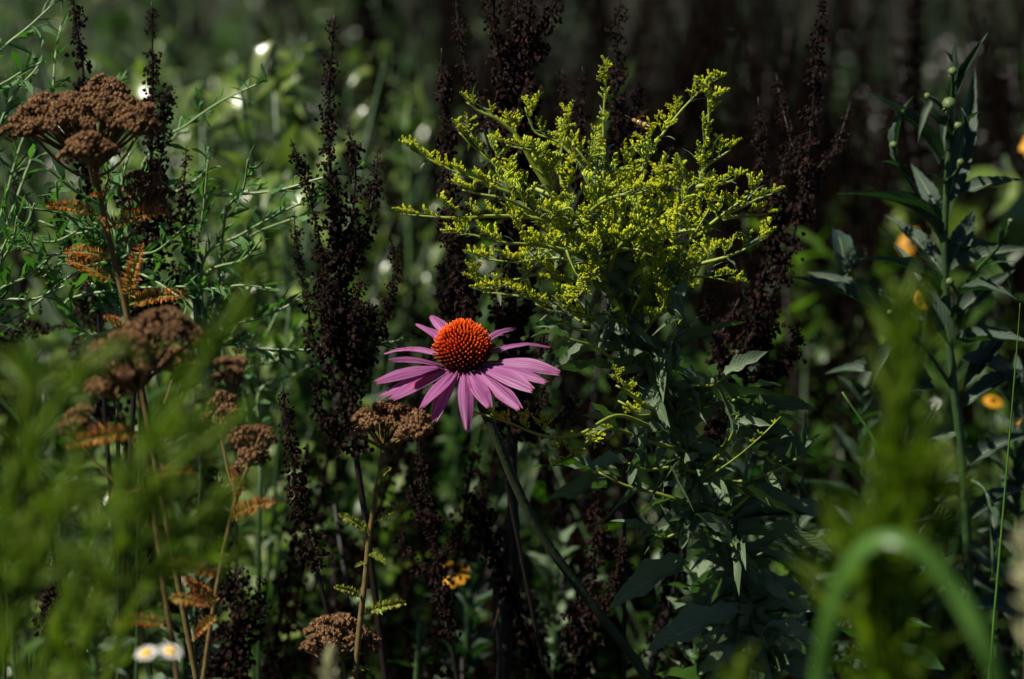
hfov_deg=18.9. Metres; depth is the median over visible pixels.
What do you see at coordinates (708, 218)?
shaded weed
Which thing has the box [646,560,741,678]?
long leaved weed
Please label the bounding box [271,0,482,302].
shaded weed
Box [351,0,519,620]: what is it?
dock plant
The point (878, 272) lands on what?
leafy weed
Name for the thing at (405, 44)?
leafy weed
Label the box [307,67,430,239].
shaded weed
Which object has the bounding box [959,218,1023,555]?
shaded weed
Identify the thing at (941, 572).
grass blade
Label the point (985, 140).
dock plant
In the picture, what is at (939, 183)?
white flowered weed
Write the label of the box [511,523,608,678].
long leaved weed
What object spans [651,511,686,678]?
dock plant
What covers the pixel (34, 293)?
fine leaved weed
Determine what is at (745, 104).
dock plant
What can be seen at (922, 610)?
dock plant
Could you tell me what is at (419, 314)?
pale weed
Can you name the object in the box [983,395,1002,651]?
black eyed flower
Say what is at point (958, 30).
shaded weed
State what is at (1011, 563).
leafy weed
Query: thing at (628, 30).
dock plant
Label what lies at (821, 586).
long leaved weed
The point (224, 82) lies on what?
pale weed
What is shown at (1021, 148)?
black eyed flower
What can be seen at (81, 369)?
feathery plume
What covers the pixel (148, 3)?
leafy weed
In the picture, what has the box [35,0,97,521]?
fine leaved weed
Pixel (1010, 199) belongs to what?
broad leaved weed
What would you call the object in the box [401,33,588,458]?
fine leaved weed
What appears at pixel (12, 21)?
leafy weed
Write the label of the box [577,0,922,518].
dock plant
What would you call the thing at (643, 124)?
wasp
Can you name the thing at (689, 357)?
leafy weed
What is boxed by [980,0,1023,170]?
shaded weed
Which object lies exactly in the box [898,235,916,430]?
black eyed flower
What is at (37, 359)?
leafy weed
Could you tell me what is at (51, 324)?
fine leaved weed
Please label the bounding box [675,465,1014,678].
dock plant
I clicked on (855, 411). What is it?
grass blade
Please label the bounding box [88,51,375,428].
fine leaved weed
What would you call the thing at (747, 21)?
dock plant
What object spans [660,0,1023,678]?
dock plant
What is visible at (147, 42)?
leafy weed
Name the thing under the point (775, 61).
shaded weed
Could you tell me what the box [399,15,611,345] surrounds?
dock plant
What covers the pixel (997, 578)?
grass blade
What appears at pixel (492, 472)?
dock plant
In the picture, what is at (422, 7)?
shaded weed
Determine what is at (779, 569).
leafy weed
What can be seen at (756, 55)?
dock plant
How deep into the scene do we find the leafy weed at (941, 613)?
2.52 m
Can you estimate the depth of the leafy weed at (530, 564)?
2.29 m
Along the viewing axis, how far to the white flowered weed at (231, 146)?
3.40 m
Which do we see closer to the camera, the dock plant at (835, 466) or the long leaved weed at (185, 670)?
the long leaved weed at (185, 670)
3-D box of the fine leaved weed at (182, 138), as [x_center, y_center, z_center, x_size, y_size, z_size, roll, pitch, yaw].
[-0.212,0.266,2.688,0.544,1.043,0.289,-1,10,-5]
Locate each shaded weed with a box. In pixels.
[0,0,76,363]
[0,0,181,610]
[0,22,68,631]
[0,250,124,667]
[19,346,110,641]
[81,0,245,285]
[103,3,209,304]
[107,7,229,277]
[149,367,313,613]
[235,62,450,321]
[245,0,458,197]
[254,0,397,199]
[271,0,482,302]
[282,0,551,306]
[297,225,545,619]
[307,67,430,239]
[336,0,542,243]
[340,7,413,143]
[344,72,431,198]
[357,43,479,320]
[373,0,686,302]
[376,333,527,585]
[391,4,572,202]
[404,0,541,136]
[412,0,488,197]
[421,1,712,504]
[427,0,734,549]
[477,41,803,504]
[477,196,631,555]
[482,0,666,164]
[482,348,666,678]
[484,1,665,127]
[528,364,699,678]
[544,212,734,676]
[547,0,669,290]
[610,0,697,192]
[643,0,842,484]
[675,0,1023,198]
[682,0,894,278]
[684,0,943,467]
[685,2,802,394]
[685,33,831,320]
[711,14,869,302]
[715,13,830,391]
[724,3,828,230]
[741,0,981,271]
[742,0,877,386]
[770,0,838,228]
[799,3,870,325]
[802,195,1005,644]
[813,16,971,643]
[878,0,1017,328]
[919,0,1008,315]
[927,65,1001,418]
[931,0,1022,128]
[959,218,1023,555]
[967,51,1022,211]
[972,154,1023,319]
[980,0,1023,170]
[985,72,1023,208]
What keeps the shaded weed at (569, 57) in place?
on the ground
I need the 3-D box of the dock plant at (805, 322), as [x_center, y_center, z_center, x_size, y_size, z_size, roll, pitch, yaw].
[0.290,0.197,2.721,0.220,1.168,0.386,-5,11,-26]
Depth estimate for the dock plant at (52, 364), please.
2.39 m
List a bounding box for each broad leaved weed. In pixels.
[584,167,1003,673]
[659,225,835,457]
[760,183,934,489]
[787,182,1008,420]
[875,224,974,676]
[879,155,1023,677]
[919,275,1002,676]
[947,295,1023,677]
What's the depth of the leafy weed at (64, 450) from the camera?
2.15 m
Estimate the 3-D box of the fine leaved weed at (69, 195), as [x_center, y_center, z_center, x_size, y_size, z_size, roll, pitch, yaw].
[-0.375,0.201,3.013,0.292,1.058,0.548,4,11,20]
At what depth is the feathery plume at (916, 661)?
0.98 m
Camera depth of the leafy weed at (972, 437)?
2.21 m
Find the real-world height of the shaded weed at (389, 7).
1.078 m
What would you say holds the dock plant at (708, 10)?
on the ground
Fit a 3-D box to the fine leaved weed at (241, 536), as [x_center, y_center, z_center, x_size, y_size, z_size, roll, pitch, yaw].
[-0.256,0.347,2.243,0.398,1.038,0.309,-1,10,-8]
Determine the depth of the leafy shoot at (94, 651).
1.28 m
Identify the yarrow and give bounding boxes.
[0,72,199,678]
[57,305,248,678]
[182,390,279,678]
[298,612,381,678]
[334,400,433,678]
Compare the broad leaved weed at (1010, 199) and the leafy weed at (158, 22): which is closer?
the broad leaved weed at (1010, 199)
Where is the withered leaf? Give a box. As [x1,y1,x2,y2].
[490,529,521,646]
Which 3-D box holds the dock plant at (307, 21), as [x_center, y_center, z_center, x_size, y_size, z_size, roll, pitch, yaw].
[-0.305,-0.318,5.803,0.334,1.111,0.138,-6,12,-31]
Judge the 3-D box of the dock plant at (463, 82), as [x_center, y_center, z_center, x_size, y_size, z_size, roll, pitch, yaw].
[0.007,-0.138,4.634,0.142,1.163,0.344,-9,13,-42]
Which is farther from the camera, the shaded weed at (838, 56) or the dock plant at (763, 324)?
the shaded weed at (838, 56)
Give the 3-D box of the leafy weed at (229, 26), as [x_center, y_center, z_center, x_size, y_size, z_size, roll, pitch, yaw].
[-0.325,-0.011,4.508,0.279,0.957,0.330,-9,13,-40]
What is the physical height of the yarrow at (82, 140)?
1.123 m
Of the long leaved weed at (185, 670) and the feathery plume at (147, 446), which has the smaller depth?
the feathery plume at (147, 446)
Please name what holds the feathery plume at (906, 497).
on the ground
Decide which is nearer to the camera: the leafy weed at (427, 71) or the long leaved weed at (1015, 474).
the long leaved weed at (1015, 474)
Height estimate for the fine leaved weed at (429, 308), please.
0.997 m
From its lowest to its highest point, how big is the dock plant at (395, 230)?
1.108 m
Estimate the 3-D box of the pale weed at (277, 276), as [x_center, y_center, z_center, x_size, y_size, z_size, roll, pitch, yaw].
[-0.208,0.356,2.471,0.297,0.942,0.451,-6,12,-32]
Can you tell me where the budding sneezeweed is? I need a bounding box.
[793,34,1023,674]
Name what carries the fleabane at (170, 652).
on the ground
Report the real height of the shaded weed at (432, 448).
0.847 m
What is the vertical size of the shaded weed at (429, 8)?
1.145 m
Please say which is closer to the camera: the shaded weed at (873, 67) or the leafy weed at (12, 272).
the leafy weed at (12, 272)
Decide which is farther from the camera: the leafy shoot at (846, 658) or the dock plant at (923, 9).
the dock plant at (923, 9)
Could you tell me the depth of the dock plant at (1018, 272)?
2.42 m
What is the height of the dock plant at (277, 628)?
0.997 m
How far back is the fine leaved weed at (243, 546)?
2.14 m
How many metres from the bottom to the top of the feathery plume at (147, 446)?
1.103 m
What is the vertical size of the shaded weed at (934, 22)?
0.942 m
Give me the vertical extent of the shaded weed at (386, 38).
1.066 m
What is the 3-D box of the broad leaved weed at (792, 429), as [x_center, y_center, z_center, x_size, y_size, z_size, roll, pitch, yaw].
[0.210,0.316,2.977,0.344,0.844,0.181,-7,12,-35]
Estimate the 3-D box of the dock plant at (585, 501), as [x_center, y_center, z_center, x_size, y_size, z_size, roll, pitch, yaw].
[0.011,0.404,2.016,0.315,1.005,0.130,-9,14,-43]
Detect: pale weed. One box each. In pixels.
[0,41,518,678]
[0,61,397,676]
[0,66,436,672]
[0,82,409,678]
[3,35,476,643]
[5,145,309,674]
[37,293,225,472]
[39,184,535,674]
[48,212,555,671]
[59,129,428,619]
[65,179,456,673]
[66,178,430,664]
[96,15,554,678]
[98,222,393,678]
[196,30,594,677]
[209,153,579,539]
[353,200,517,473]
[404,272,545,641]
[414,232,686,675]
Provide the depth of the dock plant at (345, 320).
1.56 m
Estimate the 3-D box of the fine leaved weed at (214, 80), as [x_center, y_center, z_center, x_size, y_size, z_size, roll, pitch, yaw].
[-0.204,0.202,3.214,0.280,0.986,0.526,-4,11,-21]
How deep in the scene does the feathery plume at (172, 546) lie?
1.08 m
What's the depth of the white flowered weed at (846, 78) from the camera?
3.61 m
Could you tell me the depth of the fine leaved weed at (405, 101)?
2.63 m
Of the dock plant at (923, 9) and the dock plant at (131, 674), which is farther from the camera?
the dock plant at (923, 9)
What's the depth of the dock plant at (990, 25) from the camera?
2.96 m
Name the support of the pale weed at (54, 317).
on the ground
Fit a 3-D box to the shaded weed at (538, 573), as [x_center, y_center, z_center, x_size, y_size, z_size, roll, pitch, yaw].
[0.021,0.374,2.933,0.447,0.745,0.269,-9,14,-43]
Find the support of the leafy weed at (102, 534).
on the ground
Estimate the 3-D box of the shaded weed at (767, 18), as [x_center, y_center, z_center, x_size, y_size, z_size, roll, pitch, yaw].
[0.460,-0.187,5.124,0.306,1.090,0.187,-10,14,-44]
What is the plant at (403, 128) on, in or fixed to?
on the ground
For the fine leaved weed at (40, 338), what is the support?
on the ground
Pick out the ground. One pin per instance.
(214, 8)
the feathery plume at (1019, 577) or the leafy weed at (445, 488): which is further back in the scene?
the leafy weed at (445, 488)
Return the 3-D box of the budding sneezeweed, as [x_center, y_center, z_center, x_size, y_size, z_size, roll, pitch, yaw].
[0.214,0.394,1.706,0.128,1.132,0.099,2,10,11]
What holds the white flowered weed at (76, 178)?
on the ground
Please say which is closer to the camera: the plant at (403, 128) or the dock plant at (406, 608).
the dock plant at (406, 608)
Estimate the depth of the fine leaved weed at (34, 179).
2.44 m
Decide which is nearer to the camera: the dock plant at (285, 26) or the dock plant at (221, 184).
the dock plant at (221, 184)
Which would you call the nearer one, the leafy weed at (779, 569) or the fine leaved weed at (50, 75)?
the leafy weed at (779, 569)
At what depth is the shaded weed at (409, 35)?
5.54 m
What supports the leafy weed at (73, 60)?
on the ground
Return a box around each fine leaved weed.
[0,0,100,201]
[0,2,64,408]
[0,36,585,510]
[0,68,274,563]
[0,131,404,678]
[1,23,345,568]
[6,65,555,557]
[7,48,221,546]
[7,104,439,475]
[7,143,149,533]
[8,103,195,653]
[10,52,409,446]
[12,155,426,580]
[16,133,491,675]
[18,170,320,678]
[19,57,196,541]
[21,78,109,563]
[23,156,162,651]
[26,72,101,460]
[28,32,701,678]
[29,150,432,387]
[31,43,633,628]
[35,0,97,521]
[40,39,652,630]
[83,37,326,202]
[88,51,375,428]
[105,33,480,414]
[112,85,439,669]
[171,88,710,464]
[178,1,436,213]
[178,161,617,670]
[211,72,480,426]
[228,41,481,388]
[236,0,416,217]
[244,128,640,518]
[264,202,657,610]
[265,107,592,337]
[290,163,492,396]
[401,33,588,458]
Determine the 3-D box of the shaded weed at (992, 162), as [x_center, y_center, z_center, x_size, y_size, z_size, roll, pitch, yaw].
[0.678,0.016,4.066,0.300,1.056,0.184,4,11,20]
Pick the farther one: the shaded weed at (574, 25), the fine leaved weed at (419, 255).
the shaded weed at (574, 25)
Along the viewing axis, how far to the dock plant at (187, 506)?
2.02 m
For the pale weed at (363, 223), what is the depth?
2.85 m
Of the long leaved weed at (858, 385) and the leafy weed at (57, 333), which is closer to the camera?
the long leaved weed at (858, 385)
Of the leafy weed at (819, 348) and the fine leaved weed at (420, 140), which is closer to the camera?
the leafy weed at (819, 348)
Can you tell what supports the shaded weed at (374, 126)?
on the ground
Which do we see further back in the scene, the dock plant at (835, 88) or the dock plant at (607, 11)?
the dock plant at (607, 11)
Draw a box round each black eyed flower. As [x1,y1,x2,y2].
[442,561,469,678]
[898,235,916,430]
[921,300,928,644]
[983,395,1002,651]
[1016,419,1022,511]
[1019,138,1023,665]
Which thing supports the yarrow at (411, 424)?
on the ground
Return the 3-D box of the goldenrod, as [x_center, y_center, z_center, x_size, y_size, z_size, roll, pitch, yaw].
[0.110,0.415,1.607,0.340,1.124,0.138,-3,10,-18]
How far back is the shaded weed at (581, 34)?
4.65 m
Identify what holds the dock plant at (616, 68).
on the ground
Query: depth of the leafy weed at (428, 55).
5.93 m
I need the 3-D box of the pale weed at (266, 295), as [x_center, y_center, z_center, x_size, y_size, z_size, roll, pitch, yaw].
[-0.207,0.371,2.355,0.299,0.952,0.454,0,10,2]
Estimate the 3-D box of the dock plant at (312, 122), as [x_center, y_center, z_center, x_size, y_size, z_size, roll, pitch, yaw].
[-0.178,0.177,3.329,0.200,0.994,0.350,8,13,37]
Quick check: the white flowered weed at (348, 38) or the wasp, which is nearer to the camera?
the wasp
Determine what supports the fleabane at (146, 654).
on the ground
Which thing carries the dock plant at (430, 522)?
on the ground
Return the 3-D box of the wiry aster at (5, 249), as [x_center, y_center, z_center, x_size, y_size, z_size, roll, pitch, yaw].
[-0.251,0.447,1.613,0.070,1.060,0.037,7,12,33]
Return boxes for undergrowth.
[9,147,1021,673]
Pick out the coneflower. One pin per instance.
(463, 347)
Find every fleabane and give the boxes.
[134,645,157,678]
[158,644,181,678]
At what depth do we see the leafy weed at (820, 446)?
2.34 m
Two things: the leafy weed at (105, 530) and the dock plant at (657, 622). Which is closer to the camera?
the dock plant at (657, 622)
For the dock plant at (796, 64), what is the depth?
3.15 m
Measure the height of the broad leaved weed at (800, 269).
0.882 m
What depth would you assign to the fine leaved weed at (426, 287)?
2.38 m
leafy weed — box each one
[0,0,30,103]
[0,0,94,239]
[0,0,177,635]
[0,0,217,589]
[0,18,50,198]
[0,155,154,663]
[0,186,298,678]
[0,256,56,674]
[0,257,345,678]
[0,462,370,678]
[6,0,224,454]
[6,218,129,678]
[7,0,136,316]
[8,170,550,671]
[15,0,194,260]
[31,277,616,678]
[39,0,206,179]
[42,450,146,628]
[70,0,369,269]
[79,260,430,671]
[80,202,608,675]
[101,0,296,166]
[104,0,243,208]
[105,126,612,678]
[120,306,539,678]
[123,0,261,213]
[146,185,320,674]
[177,0,261,147]
[188,0,308,204]
[188,0,437,154]
[190,190,580,677]
[196,4,421,174]
[196,8,513,204]
[199,395,578,678]
[205,53,274,225]
[219,0,468,150]
[227,0,398,195]
[262,198,515,527]
[264,138,550,669]
[302,0,357,129]
[320,313,771,678]
[329,0,503,177]
[341,2,471,158]
[351,426,500,678]
[376,0,573,310]
[394,0,544,106]
[398,346,978,678]
[403,358,550,678]
[424,5,571,135]
[484,301,651,678]
[490,440,671,655]
[531,396,646,678]
[545,346,1007,677]
[550,457,808,678]
[563,190,862,673]
[583,245,904,676]
[597,461,777,678]
[599,437,740,672]
[681,347,998,678]
[696,342,914,675]
[737,439,817,614]
[773,226,987,636]
[775,579,800,676]
[782,467,1013,649]
[796,391,958,665]
[909,220,1023,678]
[913,440,1014,672]
[920,295,1023,678]
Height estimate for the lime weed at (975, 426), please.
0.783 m
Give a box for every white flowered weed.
[49,146,573,601]
[70,104,371,550]
[221,117,454,286]
[256,129,549,555]
[320,14,576,414]
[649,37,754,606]
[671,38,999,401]
[839,77,993,400]
[873,54,1023,237]
[918,105,1011,422]
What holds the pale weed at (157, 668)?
on the ground
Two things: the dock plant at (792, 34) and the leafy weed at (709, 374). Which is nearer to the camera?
the leafy weed at (709, 374)
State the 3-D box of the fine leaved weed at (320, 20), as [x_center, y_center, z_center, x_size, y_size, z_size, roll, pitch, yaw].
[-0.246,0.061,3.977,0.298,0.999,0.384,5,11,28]
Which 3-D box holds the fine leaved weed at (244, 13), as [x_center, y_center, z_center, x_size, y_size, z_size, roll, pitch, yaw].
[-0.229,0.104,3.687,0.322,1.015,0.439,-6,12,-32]
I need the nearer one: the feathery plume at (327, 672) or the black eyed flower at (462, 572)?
the feathery plume at (327, 672)
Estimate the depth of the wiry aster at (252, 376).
1.69 m
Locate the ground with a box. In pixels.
[0,0,1023,674]
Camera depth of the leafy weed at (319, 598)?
2.35 m
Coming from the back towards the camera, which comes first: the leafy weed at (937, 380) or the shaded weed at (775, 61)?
the shaded weed at (775, 61)
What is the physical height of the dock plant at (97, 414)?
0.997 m
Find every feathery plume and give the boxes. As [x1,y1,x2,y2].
[0,327,155,589]
[0,421,117,678]
[15,257,280,678]
[41,390,265,678]
[82,459,267,678]
[315,641,338,678]
[710,641,758,678]
[780,261,1007,678]
[830,579,948,678]
[1010,520,1023,641]
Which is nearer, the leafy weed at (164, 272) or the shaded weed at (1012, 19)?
the leafy weed at (164, 272)
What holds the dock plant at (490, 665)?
on the ground
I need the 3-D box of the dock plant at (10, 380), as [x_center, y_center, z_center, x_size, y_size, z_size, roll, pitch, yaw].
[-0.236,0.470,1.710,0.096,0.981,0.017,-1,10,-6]
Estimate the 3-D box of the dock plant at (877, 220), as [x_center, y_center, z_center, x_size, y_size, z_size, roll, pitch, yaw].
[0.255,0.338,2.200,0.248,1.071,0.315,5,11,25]
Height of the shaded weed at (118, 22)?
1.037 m
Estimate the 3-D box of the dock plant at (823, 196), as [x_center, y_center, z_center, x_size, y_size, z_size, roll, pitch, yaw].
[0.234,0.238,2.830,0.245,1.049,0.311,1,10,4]
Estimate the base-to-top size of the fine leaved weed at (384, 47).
1.045 m
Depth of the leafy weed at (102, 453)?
2.08 m
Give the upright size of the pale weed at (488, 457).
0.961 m
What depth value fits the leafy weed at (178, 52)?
5.16 m
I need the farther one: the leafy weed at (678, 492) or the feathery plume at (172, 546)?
the leafy weed at (678, 492)
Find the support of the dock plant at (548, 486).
on the ground
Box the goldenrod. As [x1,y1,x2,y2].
[392,55,843,678]
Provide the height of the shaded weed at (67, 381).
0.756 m
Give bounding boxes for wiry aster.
[0,0,72,239]
[0,140,231,678]
[0,195,81,678]
[96,63,267,678]
[163,147,414,662]
[213,282,329,678]
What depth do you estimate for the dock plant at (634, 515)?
2.18 m
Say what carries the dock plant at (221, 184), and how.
on the ground
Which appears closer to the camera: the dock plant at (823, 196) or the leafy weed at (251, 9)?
the dock plant at (823, 196)
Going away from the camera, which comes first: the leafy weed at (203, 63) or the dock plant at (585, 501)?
the dock plant at (585, 501)
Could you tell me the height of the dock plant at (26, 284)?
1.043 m
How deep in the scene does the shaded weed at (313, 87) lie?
3.10 m
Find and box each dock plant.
[0,63,71,625]
[0,258,462,678]
[0,292,224,675]
[0,319,83,677]
[0,400,217,678]
[5,149,33,677]
[31,551,68,677]
[35,452,232,678]
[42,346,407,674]
[44,0,124,678]
[68,271,145,646]
[113,2,201,678]
[135,0,404,256]
[143,427,507,678]
[186,468,268,678]
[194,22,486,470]
[212,59,497,289]
[224,218,255,673]
[232,435,637,678]
[238,275,449,675]
[249,0,380,148]
[252,0,575,636]
[262,647,591,678]
[263,14,496,516]
[268,0,574,322]
[271,0,437,146]
[277,385,342,678]
[285,0,621,504]
[288,15,403,678]
[310,0,724,678]
[314,0,471,200]
[324,444,481,678]
[346,176,743,678]
[349,0,721,558]
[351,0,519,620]
[376,0,663,573]
[391,417,731,678]
[392,443,464,678]
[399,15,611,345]
[399,503,940,678]
[403,382,877,678]
[419,0,676,578]
[421,55,792,676]
[432,0,568,211]
[433,48,546,673]
[450,0,581,678]
[460,0,741,556]
[461,0,731,554]
[462,492,999,678]
[471,461,501,653]
[473,395,853,678]
[477,0,811,644]
[487,0,618,471]
[501,0,731,518]
[513,589,555,678]
[522,0,721,137]
[526,36,796,661]
[544,0,860,540]
[548,9,681,505]
[549,472,793,678]
[554,0,645,678]
[560,471,633,678]
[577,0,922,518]
[582,283,1009,678]
[597,0,902,677]
[640,550,947,678]
[645,40,879,576]
[647,0,853,677]
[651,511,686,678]
[654,412,883,678]
[656,0,1002,541]
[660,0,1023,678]
[662,0,766,313]
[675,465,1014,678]
[676,0,831,446]
[680,0,874,450]
[689,59,895,395]
[697,9,741,230]
[724,53,1014,678]
[724,69,1023,518]
[730,0,1023,652]
[747,0,1023,423]
[762,0,1020,441]
[769,0,868,353]
[775,0,881,265]
[782,51,1023,678]
[789,45,1011,388]
[805,45,1002,643]
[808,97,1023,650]
[826,410,1023,678]
[830,172,1023,655]
[834,0,1023,387]
[834,509,1014,678]
[837,0,964,189]
[855,152,1023,671]
[948,0,1023,156]
[962,0,1023,245]
[968,0,1023,287]
[974,0,1023,291]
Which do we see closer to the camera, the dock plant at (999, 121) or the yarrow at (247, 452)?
the yarrow at (247, 452)
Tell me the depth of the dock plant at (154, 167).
1.57 m
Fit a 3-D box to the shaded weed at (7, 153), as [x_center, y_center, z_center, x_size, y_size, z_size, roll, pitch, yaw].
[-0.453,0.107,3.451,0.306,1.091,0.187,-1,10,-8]
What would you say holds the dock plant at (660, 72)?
on the ground
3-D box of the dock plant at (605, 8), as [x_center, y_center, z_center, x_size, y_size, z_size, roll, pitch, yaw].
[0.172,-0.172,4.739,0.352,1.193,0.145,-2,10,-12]
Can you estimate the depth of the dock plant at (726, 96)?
5.94 m
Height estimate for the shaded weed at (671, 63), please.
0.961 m
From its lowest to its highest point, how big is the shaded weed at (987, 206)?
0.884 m
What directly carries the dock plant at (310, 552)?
on the ground
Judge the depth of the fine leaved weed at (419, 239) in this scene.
2.44 m
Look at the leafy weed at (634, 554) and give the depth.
2.40 m
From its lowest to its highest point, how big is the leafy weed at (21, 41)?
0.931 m
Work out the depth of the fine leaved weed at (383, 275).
2.34 m
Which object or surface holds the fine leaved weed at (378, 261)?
on the ground
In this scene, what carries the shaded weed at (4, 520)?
on the ground
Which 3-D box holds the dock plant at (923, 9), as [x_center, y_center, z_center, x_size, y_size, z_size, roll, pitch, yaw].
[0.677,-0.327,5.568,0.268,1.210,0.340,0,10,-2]
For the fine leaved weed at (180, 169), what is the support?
on the ground
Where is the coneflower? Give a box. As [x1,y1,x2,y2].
[375,315,651,678]
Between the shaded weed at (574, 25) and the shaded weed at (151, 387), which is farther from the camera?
the shaded weed at (574, 25)
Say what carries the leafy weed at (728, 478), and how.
on the ground
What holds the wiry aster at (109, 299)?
on the ground
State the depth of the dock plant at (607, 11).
5.11 m
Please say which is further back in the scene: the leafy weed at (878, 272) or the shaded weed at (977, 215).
the shaded weed at (977, 215)
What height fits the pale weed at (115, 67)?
1.061 m
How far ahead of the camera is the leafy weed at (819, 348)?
2.44 m
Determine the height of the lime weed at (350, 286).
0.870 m
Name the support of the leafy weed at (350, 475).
on the ground
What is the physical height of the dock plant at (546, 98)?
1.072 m
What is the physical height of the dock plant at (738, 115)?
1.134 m
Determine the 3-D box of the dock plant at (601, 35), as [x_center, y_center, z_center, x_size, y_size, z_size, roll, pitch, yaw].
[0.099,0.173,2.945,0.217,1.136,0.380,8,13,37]
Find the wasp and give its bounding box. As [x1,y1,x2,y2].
[625,115,649,130]
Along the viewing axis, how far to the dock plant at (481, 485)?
1.62 m
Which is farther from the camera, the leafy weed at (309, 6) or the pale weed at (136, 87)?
the leafy weed at (309, 6)
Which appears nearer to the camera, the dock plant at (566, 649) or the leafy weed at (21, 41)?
the dock plant at (566, 649)
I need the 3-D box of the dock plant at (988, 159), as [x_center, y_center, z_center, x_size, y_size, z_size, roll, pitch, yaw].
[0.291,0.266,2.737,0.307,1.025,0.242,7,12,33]
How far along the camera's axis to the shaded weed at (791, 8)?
4.95 m
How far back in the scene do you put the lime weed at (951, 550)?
2.39 m
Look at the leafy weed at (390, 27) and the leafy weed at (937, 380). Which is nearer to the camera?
the leafy weed at (937, 380)
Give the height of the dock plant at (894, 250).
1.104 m
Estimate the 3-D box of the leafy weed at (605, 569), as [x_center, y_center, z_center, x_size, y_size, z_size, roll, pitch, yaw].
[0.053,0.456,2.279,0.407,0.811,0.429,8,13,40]
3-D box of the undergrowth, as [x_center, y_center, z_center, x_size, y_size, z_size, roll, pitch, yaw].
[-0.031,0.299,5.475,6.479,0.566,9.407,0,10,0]
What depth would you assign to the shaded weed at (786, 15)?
5.20 m
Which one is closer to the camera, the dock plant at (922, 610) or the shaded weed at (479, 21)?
the dock plant at (922, 610)
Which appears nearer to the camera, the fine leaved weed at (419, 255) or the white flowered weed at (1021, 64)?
the fine leaved weed at (419, 255)
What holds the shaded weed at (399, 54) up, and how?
on the ground
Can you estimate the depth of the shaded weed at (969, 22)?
5.88 m
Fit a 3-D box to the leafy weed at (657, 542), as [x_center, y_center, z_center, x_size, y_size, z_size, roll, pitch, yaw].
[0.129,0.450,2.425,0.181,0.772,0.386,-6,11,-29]
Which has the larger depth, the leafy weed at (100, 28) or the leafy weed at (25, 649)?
the leafy weed at (100, 28)
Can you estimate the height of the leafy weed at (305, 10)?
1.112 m
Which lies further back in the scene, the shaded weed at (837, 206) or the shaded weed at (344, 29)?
the shaded weed at (344, 29)
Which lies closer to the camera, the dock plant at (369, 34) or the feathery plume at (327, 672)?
the feathery plume at (327, 672)
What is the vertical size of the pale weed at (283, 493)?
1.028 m
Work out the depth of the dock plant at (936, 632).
2.26 m
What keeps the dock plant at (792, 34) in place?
on the ground
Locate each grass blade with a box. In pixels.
[810,531,1003,678]
[841,392,903,663]
[988,306,1019,678]
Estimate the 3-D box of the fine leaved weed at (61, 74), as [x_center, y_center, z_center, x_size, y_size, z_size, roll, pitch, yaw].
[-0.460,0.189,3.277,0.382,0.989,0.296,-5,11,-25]
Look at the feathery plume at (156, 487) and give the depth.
1.00 m
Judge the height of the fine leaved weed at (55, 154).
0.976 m
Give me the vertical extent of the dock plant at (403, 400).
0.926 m
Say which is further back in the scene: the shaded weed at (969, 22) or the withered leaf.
the shaded weed at (969, 22)
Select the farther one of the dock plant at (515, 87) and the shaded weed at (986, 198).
the shaded weed at (986, 198)
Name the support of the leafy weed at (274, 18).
on the ground
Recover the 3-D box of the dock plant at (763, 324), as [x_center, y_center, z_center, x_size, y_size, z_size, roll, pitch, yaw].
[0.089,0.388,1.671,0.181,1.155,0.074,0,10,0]
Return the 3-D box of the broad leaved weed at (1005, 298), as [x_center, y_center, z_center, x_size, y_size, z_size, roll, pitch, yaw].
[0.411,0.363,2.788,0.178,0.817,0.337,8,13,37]
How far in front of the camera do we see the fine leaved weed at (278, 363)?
2.17 m
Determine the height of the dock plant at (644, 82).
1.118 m
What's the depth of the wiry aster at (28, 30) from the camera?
1.55 m
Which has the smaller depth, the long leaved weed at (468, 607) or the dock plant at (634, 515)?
the long leaved weed at (468, 607)
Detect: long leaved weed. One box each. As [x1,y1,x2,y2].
[141,564,225,678]
[205,444,340,678]
[320,459,433,678]
[413,557,517,678]
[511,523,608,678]
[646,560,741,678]
[722,365,793,678]
[768,475,850,678]
[805,371,946,678]
[949,355,1023,678]
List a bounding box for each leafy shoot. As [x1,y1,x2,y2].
[45,597,139,678]
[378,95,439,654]
[387,595,450,678]
[837,620,944,669]
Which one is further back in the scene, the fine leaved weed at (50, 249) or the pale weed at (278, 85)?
the fine leaved weed at (50, 249)
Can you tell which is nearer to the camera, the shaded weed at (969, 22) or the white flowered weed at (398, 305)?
the white flowered weed at (398, 305)
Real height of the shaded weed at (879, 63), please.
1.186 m
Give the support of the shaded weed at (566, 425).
on the ground
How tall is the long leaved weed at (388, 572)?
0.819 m
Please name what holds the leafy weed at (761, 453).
on the ground

